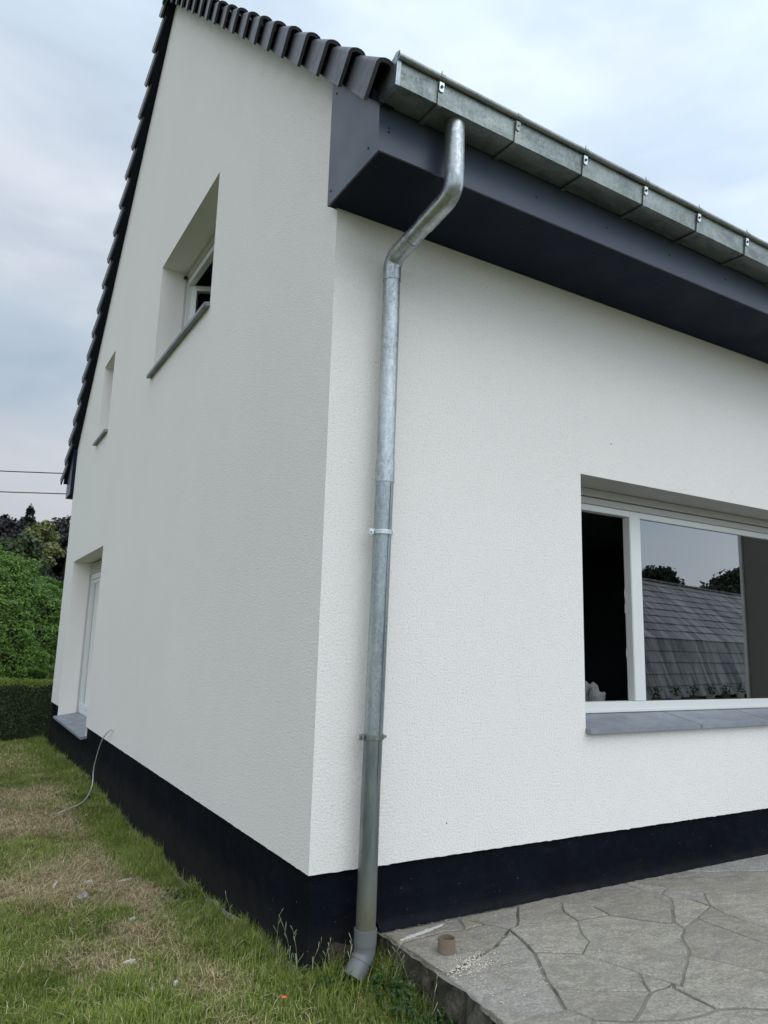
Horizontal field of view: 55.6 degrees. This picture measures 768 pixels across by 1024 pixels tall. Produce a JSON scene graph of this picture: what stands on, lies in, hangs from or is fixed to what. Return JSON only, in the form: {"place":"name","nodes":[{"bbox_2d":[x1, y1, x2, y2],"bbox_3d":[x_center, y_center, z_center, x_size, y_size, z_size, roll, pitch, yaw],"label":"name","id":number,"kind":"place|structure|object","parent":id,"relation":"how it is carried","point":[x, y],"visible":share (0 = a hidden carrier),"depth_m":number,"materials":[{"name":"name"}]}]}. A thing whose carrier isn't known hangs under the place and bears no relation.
{"place":"outdoors","nodes":[
{"label":"outdoors","id":0,"kind":"place"},
{"bbox_2d":[0,470,61,473],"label":"overhead wire","id":1,"kind":"object","parent":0,"point":[30,472],"visible":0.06,"depth_m":26.33,"materials":[{"name":"grey metal"}]},
{"bbox_2d":[0,491,65,493],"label":"overhead wire","id":2,"kind":"object","parent":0,"point":[32,492],"visible":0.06,"depth_m":26.28,"materials":[{"name":"black metal"}]},
{"bbox_2d":[0,643,459,1023],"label":"ground","id":3,"kind":"structure","parent":0,"point":[349,981],"depth_m":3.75,"materials":[{"name":"green plant"}]},
{"bbox_2d":[0,514,28,538],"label":"copper beech","id":4,"kind":"object","parent":3,"relation":"on","point":[11,528],"visible":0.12,"depth_m":42.10,"materials":[{"name":"purple plant"}]},
{"bbox_2d":[0,532,49,595],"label":"maple","id":5,"kind":"object","parent":3,"relation":"on","point":[28,544],"visible":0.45,"depth_m":29.13,"materials":[{"name":"green plant"}]},
{"bbox_2d":[0,676,53,740],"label":"clipped hedge","id":6,"kind":"object","parent":3,"relation":"on","point":[25,710],"visible":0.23,"depth_m":13.56,"materials":[{"name":"green plant"}]},
{"bbox_2d":[0,545,63,683],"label":"beech hedge","id":7,"kind":"object","parent":3,"relation":"on","point":[24,653],"visible":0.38,"depth_m":16.37,"materials":[{"name":"green plant"}]},
{"bbox_2d":[22,503,45,647],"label":"conifer","id":8,"kind":"object","parent":3,"relation":"on","point":[30,511],"visible":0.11,"depth_m":45.14,"materials":[{"name":"green plant"}]},
{"bbox_2d":[8,569,60,614],"bbox_3d":[-18.674,4.641,34.713,6.861,6.534,3.958,8,-12,-30],"label":"dark tree","id":9,"kind":"object","parent":3,"relation":"on","point":[52,576],"visible":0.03,"depth_m":35.74,"materials":[{"name":"green plant"}]},
{"bbox_2d":[16,516,61,578],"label":"dark tree","id":10,"kind":"object","parent":3,"relation":"on","point":[21,519],"visible":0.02,"depth_m":45.58,"materials":[{"name":"green plant"}]},
{"bbox_2d":[17,579,63,680],"bbox_3d":[-13.506,5.082,30.752,4.314,4.541,2.903,8,-12,-30],"label":"shrub","id":11,"kind":"object","parent":3,"relation":"on","point":[47,609],"visible":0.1,"depth_m":30.05,"materials":[{"name":"green plant"}]},
{"bbox_2d":[19,520,65,614],"bbox_3d":[-15.840,4.004,33.126,2.123,7.383,2.315,8,-12,-30],"label":"chestnut","id":12,"kind":"object","parent":3,"relation":"on","point":[37,530],"visible":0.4,"depth_m":33.27,"materials":[{"name":"green plant"}]},
{"bbox_2d":[42,515,70,659],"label":"copper beech","id":13,"kind":"object","parent":3,"relation":"on","point":[62,526],"visible":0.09,"depth_m":42.53,"materials":[{"name":"black plant"}]},
{"bbox_2d":[55,789,100,801],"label":"leafy weed","id":14,"kind":"object","parent":3,"relation":"on","point":[82,796],"visible":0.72,"depth_m":8.30,"materials":[{"name":"green plant"}]},
{"bbox_2d":[77,892,88,900],"bbox_3d":[-2.110,2.695,5.117,0.068,0.041,0.144,1,-10,6],"label":"mortar lump","id":15,"kind":"object","parent":3,"relation":"on","point":[82,895],"visible":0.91,"depth_m":5.09,"materials":[{"name":"grey concrete"}]},
{"bbox_2d":[122,958,135,964],"bbox_3d":[-1.357,2.395,3.874,0.086,0.036,0.028,8,-12,-30],"label":"mortar lump","id":16,"kind":"object","parent":3,"relation":"on","point":[130,962],"visible":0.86,"depth_m":3.87,"materials":[{"name":"beige concrete"}]},
{"bbox_2d":[160,880,205,904],"bbox_3d":[-1.367,2.671,5.078,0.412,0.068,0.445,8,-12,-30],"label":"leafy weed","id":17,"kind":"object","parent":3,"relation":"on","point":[180,896],"visible":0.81,"depth_m":5.05,"materials":[{"name":"green plant"}]},
{"bbox_2d":[219,890,237,924],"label":"seed stalk","id":18,"kind":"object","parent":3,"relation":"on","point":[229,908],"visible":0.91,"depth_m":4.40,"materials":[{"name":"green plant"}]},
{"bbox_2d":[261,909,282,960],"bbox_3d":[-0.599,2.306,3.973,0.165,0.257,0.057,11,-14,-43],"label":"seed stalk","id":19,"kind":"object","parent":3,"relation":"on","point":[278,941],"visible":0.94,"depth_m":3.97,"materials":[{"name":"green plant"}]},
{"bbox_2d":[279,916,294,967],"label":"seed stalk","id":20,"kind":"object","parent":3,"relation":"on","point":[288,951],"visible":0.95,"depth_m":3.87,"materials":[{"name":"green plant"}]},
{"bbox_2d":[290,925,303,969],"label":"seed stalk","id":21,"kind":"object","parent":3,"relation":"on","point":[296,952],"visible":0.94,"depth_m":3.76,"materials":[{"name":"green plant"}]},
{"bbox_2d":[301,937,321,977],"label":"seed stalk","id":22,"kind":"object","parent":3,"relation":"on","point":[312,960],"visible":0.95,"depth_m":3.71,"materials":[{"name":"green plant"}]},
{"bbox_2d":[295,962,359,996],"bbox_3d":[-0.270,2.336,3.659,0.362,0.078,0.278,8,-12,-30],"label":"leafy weed","id":23,"kind":"object","parent":3,"relation":"on","point":[326,983],"visible":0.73,"depth_m":3.62,"materials":[{"name":"green plant"}]},
{"bbox_2d":[339,934,354,985],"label":"seed stalk","id":24,"kind":"object","parent":3,"relation":"on","point":[349,960],"visible":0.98,"depth_m":3.67,"materials":[{"name":"green plant"}]},
{"bbox_2d":[355,962,405,998],"bbox_3d":[0.024,2.330,3.610,0.278,0.095,0.364,-6,-12,34],"label":"leafy weed","id":25,"kind":"object","parent":3,"relation":"on","point":[375,979],"visible":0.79,"depth_m":3.58,"materials":[{"name":"green plant"}]},
{"bbox_2d":[361,961,424,1008],"bbox_3d":[0.051,2.306,3.592,0.341,0.140,0.385,8,-12,-30],"label":"leafy weed","id":26,"kind":"object","parent":3,"relation":"on","point":[403,989],"visible":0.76,"depth_m":3.54,"materials":[{"name":"green plant"}]},
{"bbox_2d":[382,935,406,967],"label":"seed stalk","id":27,"kind":"object","parent":3,"relation":"on","point":[394,952],"visible":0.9,"depth_m":3.68,"materials":[{"name":"green plant"}]},
{"bbox_2d":[396,942,410,999],"bbox_3d":[0.105,2.239,3.556,0.141,0.273,0.059,14,-16,-51],"label":"seed stalk","id":28,"kind":"object","parent":3,"relation":"on","point":[405,970],"visible":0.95,"depth_m":3.55,"materials":[{"name":"green plant"}]},
{"bbox_2d":[48,0,767,982],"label":"house","id":29,"kind":"structure","parent":3,"relation":"on","point":[414,476],"depth_m":5.04,"materials":[{"name":"paint"}]},
{"bbox_2d":[57,729,113,813],"bbox_3d":[-3.233,2.830,8.155,0.349,0.778,1.242,3,-10,-6],"label":"cable","id":30,"kind":"object","parent":29,"relation":"hanging from","point":[93,775],"visible":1,"depth_m":8.36,"materials":[{"name":"grey plastic"}]},
{"bbox_2d":[76,560,101,716],"bbox_3d":[-4.376,1.951,11.313,0.120,2.490,2.795,8,-12,-30],"label":"patio door","id":31,"kind":"structure","parent":29,"relation":"in","point":[94,579],"depth_m":12.24,"materials":[{"name":"white plastic"}]},
{"bbox_2d":[181,234,214,330],"bbox_3d":[-1.873,-2.447,7.993,1.118,1.265,1.951,2,-10,-2],"label":"window frame","id":32,"kind":"structure","parent":29,"relation":"in","point":[190,302],"depth_m":8.86,"materials":[{"name":"white plastic"}]},
{"bbox_2d":[581,487,767,712],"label":"window frame","id":33,"kind":"structure","parent":29,"relation":"in","point":[696,579],"depth_m":6.14,"materials":[{"name":"white plastic"}]},
{"bbox_2d":[377,988,442,1023],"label":"leafy weed","id":34,"kind":"object","parent":3,"relation":"on","point":[400,1004],"visible":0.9,"depth_m":3.39,"materials":[{"name":"green plant"}]},
{"bbox_2d":[419,970,444,1015],"bbox_3d":[0.242,2.233,3.343,0.132,0.268,0.138,8,-12,-30],"label":"seed stalk","id":35,"kind":"object","parent":3,"relation":"on","point":[433,1000],"visible":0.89,"depth_m":3.35,"materials":[{"name":"green plant"}]},
{"bbox_2d":[405,1005,461,1023],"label":"leafy weed","id":36,"kind":"object","parent":3,"relation":"on","point":[426,1017],"visible":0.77,"depth_m":3.31,"materials":[{"name":"green plant"}]},
{"bbox_2d":[375,854,767,1023],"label":"patio","id":37,"kind":"structure","parent":3,"relation":"on","point":[632,915],"depth_m":3.70,"materials":[{"name":"grey stone"}]},
{"bbox_2d":[400,923,443,940],"bbox_3d":[0.208,2.260,3.925,0.040,0.004,0.354,-8,-14,44],"label":"render smear","id":38,"kind":"object","parent":37,"relation":"on","point":[422,932],"visible":0.98,"depth_m":3.92},
{"bbox_2d":[437,934,454,954],"bbox_3d":[0.316,2.186,3.681,0.090,0.072,0.087,8,-12,-30],"label":"cardboard tube","id":39,"kind":"object","parent":37,"relation":"on","point":[446,944],"visible":1,"depth_m":3.65,"materials":[{"name":"brown cardboard"}]},
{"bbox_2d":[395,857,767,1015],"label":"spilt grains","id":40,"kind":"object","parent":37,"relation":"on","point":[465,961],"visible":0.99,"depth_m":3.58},
{"bbox_2d":[0,0,767,547],"label":"sky","id":41,"kind":"structure","parent":0,"point":[673,94],"materials":[{"name":"white"}]},
{"bbox_2d":[585,681,605,700],"bbox_3d":[1.631,1.408,5.695,0.266,0.174,0.144,8,-12,-30],"label":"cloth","id":42,"kind":"object","parent":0,"point":[593,692],"visible":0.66,"depth_m":5.64,"materials":[{"name":"grey fabric"}]}
]}

